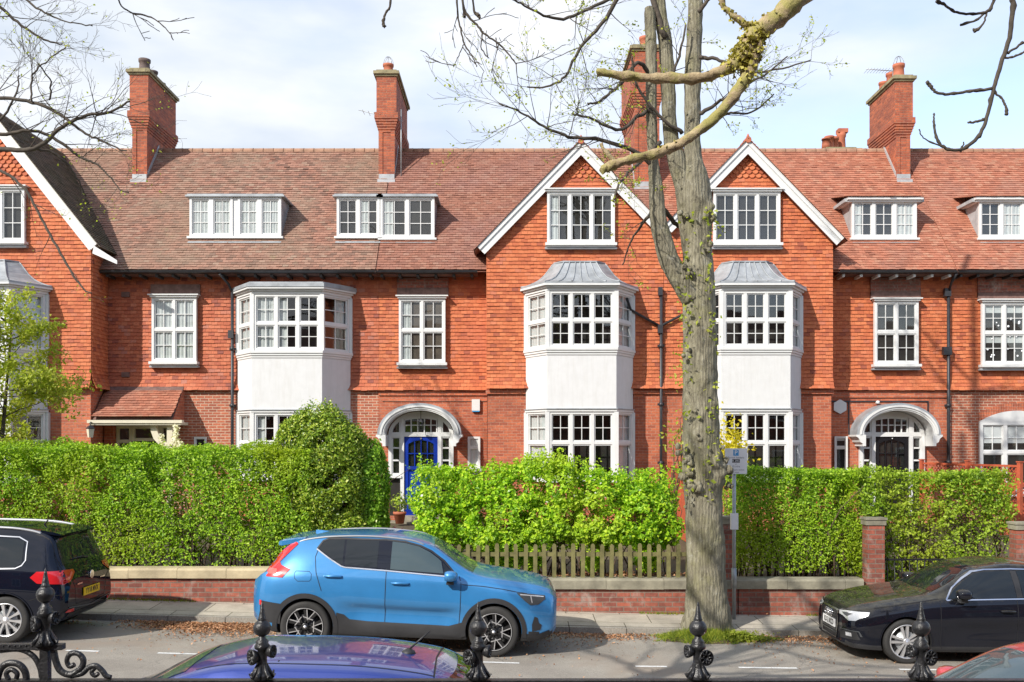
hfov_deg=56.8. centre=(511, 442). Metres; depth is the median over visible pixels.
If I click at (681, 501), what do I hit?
trellis fence
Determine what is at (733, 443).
yellow shrub
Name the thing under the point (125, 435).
front door
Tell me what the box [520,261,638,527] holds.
bay window
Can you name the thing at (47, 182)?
terraced house
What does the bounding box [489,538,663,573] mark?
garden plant
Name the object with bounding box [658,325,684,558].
climbing plant
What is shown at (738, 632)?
dandelion clump
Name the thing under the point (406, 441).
front door
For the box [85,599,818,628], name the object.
pavement
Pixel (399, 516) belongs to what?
potted plant
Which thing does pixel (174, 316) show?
window
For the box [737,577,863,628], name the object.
garden wall
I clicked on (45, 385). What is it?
young tree
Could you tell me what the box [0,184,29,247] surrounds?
window
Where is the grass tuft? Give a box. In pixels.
[648,625,783,644]
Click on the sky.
(272, 73)
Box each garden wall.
[104,566,269,616]
[547,576,738,627]
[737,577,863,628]
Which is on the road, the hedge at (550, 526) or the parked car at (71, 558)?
the parked car at (71, 558)
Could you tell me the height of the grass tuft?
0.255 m
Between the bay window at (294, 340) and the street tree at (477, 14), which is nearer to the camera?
the street tree at (477, 14)
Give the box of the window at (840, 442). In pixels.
[834,436,847,469]
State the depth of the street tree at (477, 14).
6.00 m
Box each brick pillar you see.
[723,515,731,614]
[860,517,887,584]
[1006,521,1023,559]
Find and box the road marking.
[66,650,936,669]
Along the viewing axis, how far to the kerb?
15.20 m
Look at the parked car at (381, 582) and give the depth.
13.33 m
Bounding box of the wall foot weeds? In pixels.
[107,596,817,615]
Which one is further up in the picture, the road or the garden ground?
the garden ground
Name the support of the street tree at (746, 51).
on the near pavement
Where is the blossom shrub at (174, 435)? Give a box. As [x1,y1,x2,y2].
[156,424,188,522]
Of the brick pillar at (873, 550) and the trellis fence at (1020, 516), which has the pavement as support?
the brick pillar at (873, 550)
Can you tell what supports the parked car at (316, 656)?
on the road
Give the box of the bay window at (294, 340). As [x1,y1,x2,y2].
[232,282,356,520]
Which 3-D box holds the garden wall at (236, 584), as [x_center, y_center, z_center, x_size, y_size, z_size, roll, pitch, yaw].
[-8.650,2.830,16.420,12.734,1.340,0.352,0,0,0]
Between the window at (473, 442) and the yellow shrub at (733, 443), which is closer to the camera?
the yellow shrub at (733, 443)
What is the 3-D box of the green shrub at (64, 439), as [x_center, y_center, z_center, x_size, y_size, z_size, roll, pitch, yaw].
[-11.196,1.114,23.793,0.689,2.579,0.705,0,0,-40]
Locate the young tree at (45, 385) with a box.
[0,282,101,489]
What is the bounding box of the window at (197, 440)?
[191,437,207,473]
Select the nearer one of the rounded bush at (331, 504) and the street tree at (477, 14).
the street tree at (477, 14)
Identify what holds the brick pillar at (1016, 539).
on the pavement
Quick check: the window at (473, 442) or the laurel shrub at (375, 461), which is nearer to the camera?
the laurel shrub at (375, 461)
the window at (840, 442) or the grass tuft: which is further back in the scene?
the window at (840, 442)
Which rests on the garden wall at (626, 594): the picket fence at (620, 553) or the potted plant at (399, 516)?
the picket fence at (620, 553)
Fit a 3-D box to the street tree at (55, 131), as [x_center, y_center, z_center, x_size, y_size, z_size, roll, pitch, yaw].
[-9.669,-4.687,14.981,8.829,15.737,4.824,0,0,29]
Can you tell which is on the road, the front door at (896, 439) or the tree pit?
the tree pit
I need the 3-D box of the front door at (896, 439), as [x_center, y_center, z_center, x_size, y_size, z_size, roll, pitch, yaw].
[10.390,0.580,25.918,1.900,2.840,0.156,0,0,0]
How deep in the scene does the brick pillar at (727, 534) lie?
16.27 m
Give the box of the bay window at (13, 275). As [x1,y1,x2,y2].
[0,259,52,516]
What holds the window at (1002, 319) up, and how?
in the terraced house at (974, 199)
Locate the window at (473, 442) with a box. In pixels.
[467,437,481,473]
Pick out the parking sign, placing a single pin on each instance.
(737, 461)
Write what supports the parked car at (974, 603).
on the road
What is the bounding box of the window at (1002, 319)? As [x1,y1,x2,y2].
[977,298,1023,370]
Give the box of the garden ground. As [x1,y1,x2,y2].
[90,518,1008,581]
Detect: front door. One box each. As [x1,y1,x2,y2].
[116,426,166,518]
[388,411,453,514]
[859,411,924,514]
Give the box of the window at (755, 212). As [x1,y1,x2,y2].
[711,188,783,249]
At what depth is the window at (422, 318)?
25.91 m
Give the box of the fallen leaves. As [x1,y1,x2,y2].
[66,571,978,677]
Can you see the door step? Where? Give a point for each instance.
(408, 519)
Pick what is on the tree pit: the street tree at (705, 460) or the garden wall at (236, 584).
the street tree at (705, 460)
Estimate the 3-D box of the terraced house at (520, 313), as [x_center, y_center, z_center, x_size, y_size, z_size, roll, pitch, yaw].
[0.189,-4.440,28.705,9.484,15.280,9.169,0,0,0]
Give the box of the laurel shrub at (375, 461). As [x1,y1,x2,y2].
[348,435,412,527]
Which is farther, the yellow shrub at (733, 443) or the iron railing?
the yellow shrub at (733, 443)
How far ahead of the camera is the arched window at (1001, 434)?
25.97 m
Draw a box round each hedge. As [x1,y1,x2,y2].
[0,436,321,565]
[405,446,685,575]
[722,463,867,576]
[840,460,1022,581]
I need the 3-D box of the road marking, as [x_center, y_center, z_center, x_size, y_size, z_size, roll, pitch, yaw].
[-0.050,2.965,12.965,16.700,0.361,0.070,0,0,0]
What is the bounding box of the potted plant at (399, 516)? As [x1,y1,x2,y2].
[390,491,408,523]
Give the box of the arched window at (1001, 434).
[977,402,1023,495]
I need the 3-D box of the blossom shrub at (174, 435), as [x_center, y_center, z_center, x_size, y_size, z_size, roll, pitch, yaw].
[-8.901,0.961,24.559,1.034,2.884,0.679,0,0,-23]
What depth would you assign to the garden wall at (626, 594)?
16.30 m
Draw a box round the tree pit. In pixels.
[666,637,774,643]
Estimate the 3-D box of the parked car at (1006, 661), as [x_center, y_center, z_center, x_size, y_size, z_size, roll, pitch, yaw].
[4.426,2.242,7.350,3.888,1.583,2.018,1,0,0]
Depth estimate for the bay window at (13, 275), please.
24.72 m
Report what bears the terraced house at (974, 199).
on the garden ground
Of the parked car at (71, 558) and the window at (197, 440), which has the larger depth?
the window at (197, 440)
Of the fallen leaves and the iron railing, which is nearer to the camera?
the iron railing
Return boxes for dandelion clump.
[707,629,788,643]
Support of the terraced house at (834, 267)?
on the garden ground
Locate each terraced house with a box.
[0,113,134,521]
[67,57,387,520]
[359,35,682,527]
[660,56,957,529]
[910,148,1023,522]
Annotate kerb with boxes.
[71,612,828,636]
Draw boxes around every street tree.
[0,0,207,303]
[118,0,565,112]
[425,0,849,630]
[596,0,1023,174]
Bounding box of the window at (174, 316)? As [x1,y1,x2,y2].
[147,294,200,367]
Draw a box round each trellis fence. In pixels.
[667,461,685,541]
[918,459,1023,512]
[999,479,1023,534]
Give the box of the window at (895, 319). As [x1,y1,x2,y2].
[870,297,922,369]
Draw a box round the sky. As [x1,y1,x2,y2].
[0,0,1023,150]
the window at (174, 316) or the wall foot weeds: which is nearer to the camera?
the wall foot weeds
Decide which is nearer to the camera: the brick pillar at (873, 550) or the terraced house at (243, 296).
the brick pillar at (873, 550)
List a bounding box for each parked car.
[0,518,110,642]
[142,631,471,677]
[254,527,556,656]
[818,555,1023,663]
[934,641,1023,677]
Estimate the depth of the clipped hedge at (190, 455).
16.68 m
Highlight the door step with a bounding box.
[390,515,439,523]
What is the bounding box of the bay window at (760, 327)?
[714,261,806,529]
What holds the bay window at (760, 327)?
in the terraced house at (834, 267)
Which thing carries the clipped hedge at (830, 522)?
on the garden ground
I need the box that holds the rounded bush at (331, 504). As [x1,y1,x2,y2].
[269,396,393,562]
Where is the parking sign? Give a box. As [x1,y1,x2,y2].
[725,448,746,619]
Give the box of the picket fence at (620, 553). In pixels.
[457,543,686,577]
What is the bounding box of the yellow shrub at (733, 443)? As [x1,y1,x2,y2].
[719,401,760,540]
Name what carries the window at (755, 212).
in the terraced house at (834, 267)
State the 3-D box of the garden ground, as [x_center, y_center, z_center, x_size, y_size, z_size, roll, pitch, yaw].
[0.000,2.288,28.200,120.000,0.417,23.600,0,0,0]
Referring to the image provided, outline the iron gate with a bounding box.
[885,559,944,581]
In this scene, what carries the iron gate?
attached to the brick pillar at (1016, 539)
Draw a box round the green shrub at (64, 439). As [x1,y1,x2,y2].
[53,435,77,520]
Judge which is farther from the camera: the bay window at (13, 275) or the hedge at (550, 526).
the bay window at (13, 275)
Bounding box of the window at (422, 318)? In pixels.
[395,295,448,368]
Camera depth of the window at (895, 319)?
25.90 m
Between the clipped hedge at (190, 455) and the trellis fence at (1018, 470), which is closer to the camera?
the clipped hedge at (190, 455)
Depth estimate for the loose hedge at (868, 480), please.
16.75 m
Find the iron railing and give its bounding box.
[0,568,1023,681]
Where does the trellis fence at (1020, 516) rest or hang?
on the garden ground
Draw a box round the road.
[0,620,984,677]
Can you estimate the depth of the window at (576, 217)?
25.11 m
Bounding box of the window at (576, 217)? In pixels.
[544,188,616,249]

